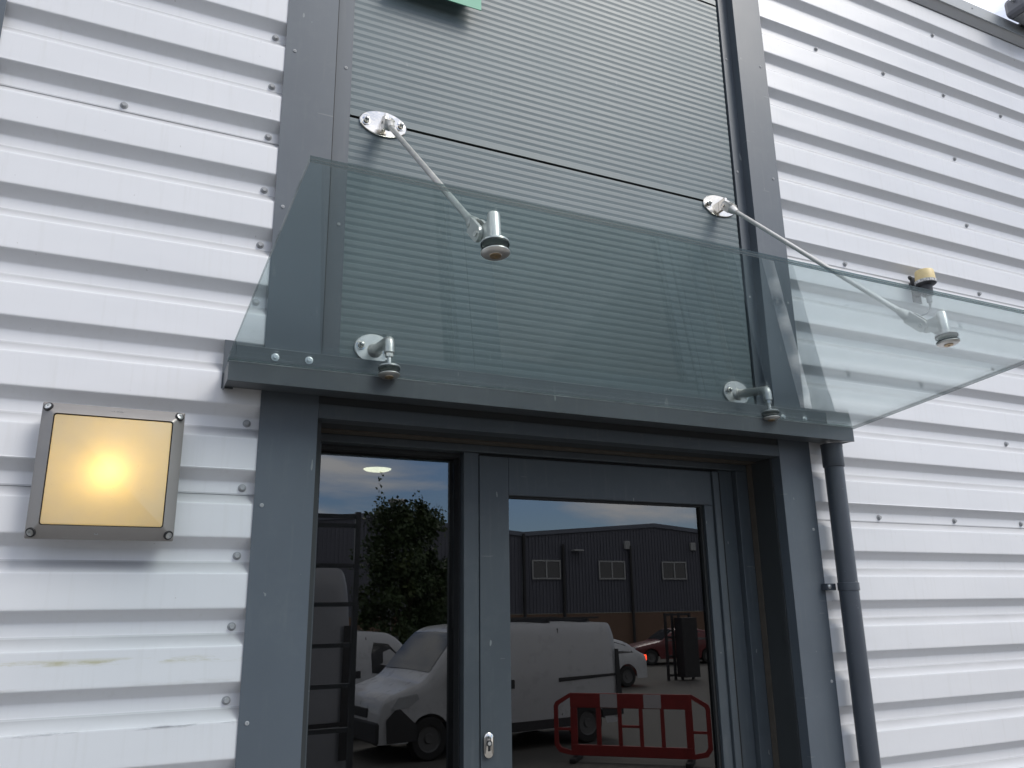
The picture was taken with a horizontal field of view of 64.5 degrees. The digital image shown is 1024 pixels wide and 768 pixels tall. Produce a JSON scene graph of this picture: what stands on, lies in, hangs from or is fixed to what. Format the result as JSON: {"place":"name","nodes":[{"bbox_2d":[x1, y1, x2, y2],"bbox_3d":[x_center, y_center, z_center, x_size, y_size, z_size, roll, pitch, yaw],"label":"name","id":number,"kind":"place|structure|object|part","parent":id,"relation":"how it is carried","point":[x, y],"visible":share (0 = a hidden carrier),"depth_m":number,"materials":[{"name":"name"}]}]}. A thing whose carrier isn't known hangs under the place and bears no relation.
{"place":"outdoors","nodes":[
{"label":"outdoors","id":0,"kind":"place"},
{"bbox_2d":[964,0,1018,23],"label":"sky","id":1,"kind":"structure","parent":0,"point":[997,7],"materials":[{"name":"white"}]},
{"label":"ground","id":2,"kind":"structure","parent":0,"visible":0},
{"bbox_2d":[0,0,1023,767],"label":"industrial unit","id":3,"kind":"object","parent":2,"relation":"on","point":[328,582],"visible":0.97,"depth_m":3.06,"materials":[{"name":"metal"}]},
{"bbox_2d":[24,402,184,541],"bbox_3d":[-1.112,0.246,2.240,0.359,0.365,0.086,6,-17,-24],"label":"wall lamp","id":4,"kind":"object","parent":3,"relation":"attached to","point":[105,473],"visible":1,"depth_m":2.20,"materials":[{"name":"glass"}]},
{"bbox_2d":[354,334,399,379],"bbox_3d":[-0.419,-0.097,2.638,0.132,0.210,0.243,6,-17,-24],"label":"elbow bracket","id":5,"kind":"object","parent":3,"relation":"attached to","point":[374,347],"visible":0.99,"depth_m":2.66,"materials":[{"name":"silver metal"}]},
{"bbox_2d":[306,451,453,767],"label":"side window","id":6,"kind":"structure","parent":3,"relation":"in","point":[381,692],"depth_m":2.80,"materials":[{"name":"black glass"}]},
{"bbox_2d":[359,111,509,260],"bbox_3d":[-0.246,-0.650,2.416,0.178,1.006,1.050,6,-17,-24],"label":"support rod","id":7,"kind":"object","parent":3,"relation":"attached to","point":[494,244],"visible":1,"depth_m":2.07,"materials":[{"name":"silver metal"}]},
{"bbox_2d":[227,155,1023,428],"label":"glass canopy","id":8,"kind":"object","parent":7,"relation":"on","point":[398,177],"visible":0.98,"depth_m":1.98,"materials":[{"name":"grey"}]},
{"bbox_2d":[448,0,480,10],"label":"green signboard","id":9,"kind":"object","parent":3,"relation":"attached to","point":[475,4],"visible":1,"depth_m":3.23,"materials":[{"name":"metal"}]},
{"bbox_2d":[221,340,853,443],"bbox_3d":[0.269,0.052,2.938,2.485,0.163,0.137,6,-17,-24],"label":"rain gutter","id":10,"kind":"object","parent":3,"relation":"attached to","point":[264,377],"visible":0.92,"depth_m":2.79,"materials":[{"name":"metal"}]},
{"bbox_3d":[0.390,1.344,2.978,1.118,2.130,0.080,6,-17,-24],"label":"entrance door","id":11,"kind":"part","parent":3,"relation":"part of","materials":[{"name":"glass"}]},
{"bbox_2d":[723,381,779,421],"bbox_3d":[0.987,0.063,3.289,0.132,0.212,0.227,6,-17,-24],"label":"elbow bracket","id":12,"kind":"object","parent":3,"relation":"attached to","point":[735,391],"visible":0.97,"depth_m":3.31,"materials":[{"name":"silver metal"}]},
{"bbox_2d":[703,195,959,347],"bbox_3d":[1.147,-0.485,3.072,0.178,1.004,1.013,6,-17,-24],"label":"support rod","id":13,"kind":"object","parent":3,"relation":"attached to","point":[938,325],"visible":1,"depth_m":2.78,"materials":[{"name":"silver metal"}]},
{"bbox_2d":[820,442,880,767],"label":"downpipe","id":14,"kind":"object","parent":3,"relation":"attached to","point":[848,585],"visible":1,"depth_m":3.21,"materials":[{"name":"plastic"}]},
{"bbox_2d":[908,268,936,315],"bbox_3d":[2.006,-0.438,3.966,0.105,0.233,0.146,6,-17,-24],"label":"photocell sensor","id":15,"kind":"object","parent":3,"relation":"attached to","point":[925,278],"visible":0.84,"depth_m":3.94,"materials":[{"name":"beige plastic"}]},
{"bbox_2d":[1004,0,1023,27],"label":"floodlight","id":16,"kind":"object","parent":3,"relation":"attached to","point":[1014,10],"visible":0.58,"depth_m":4.90,"materials":[{"name":"grey metal"}]}
]}

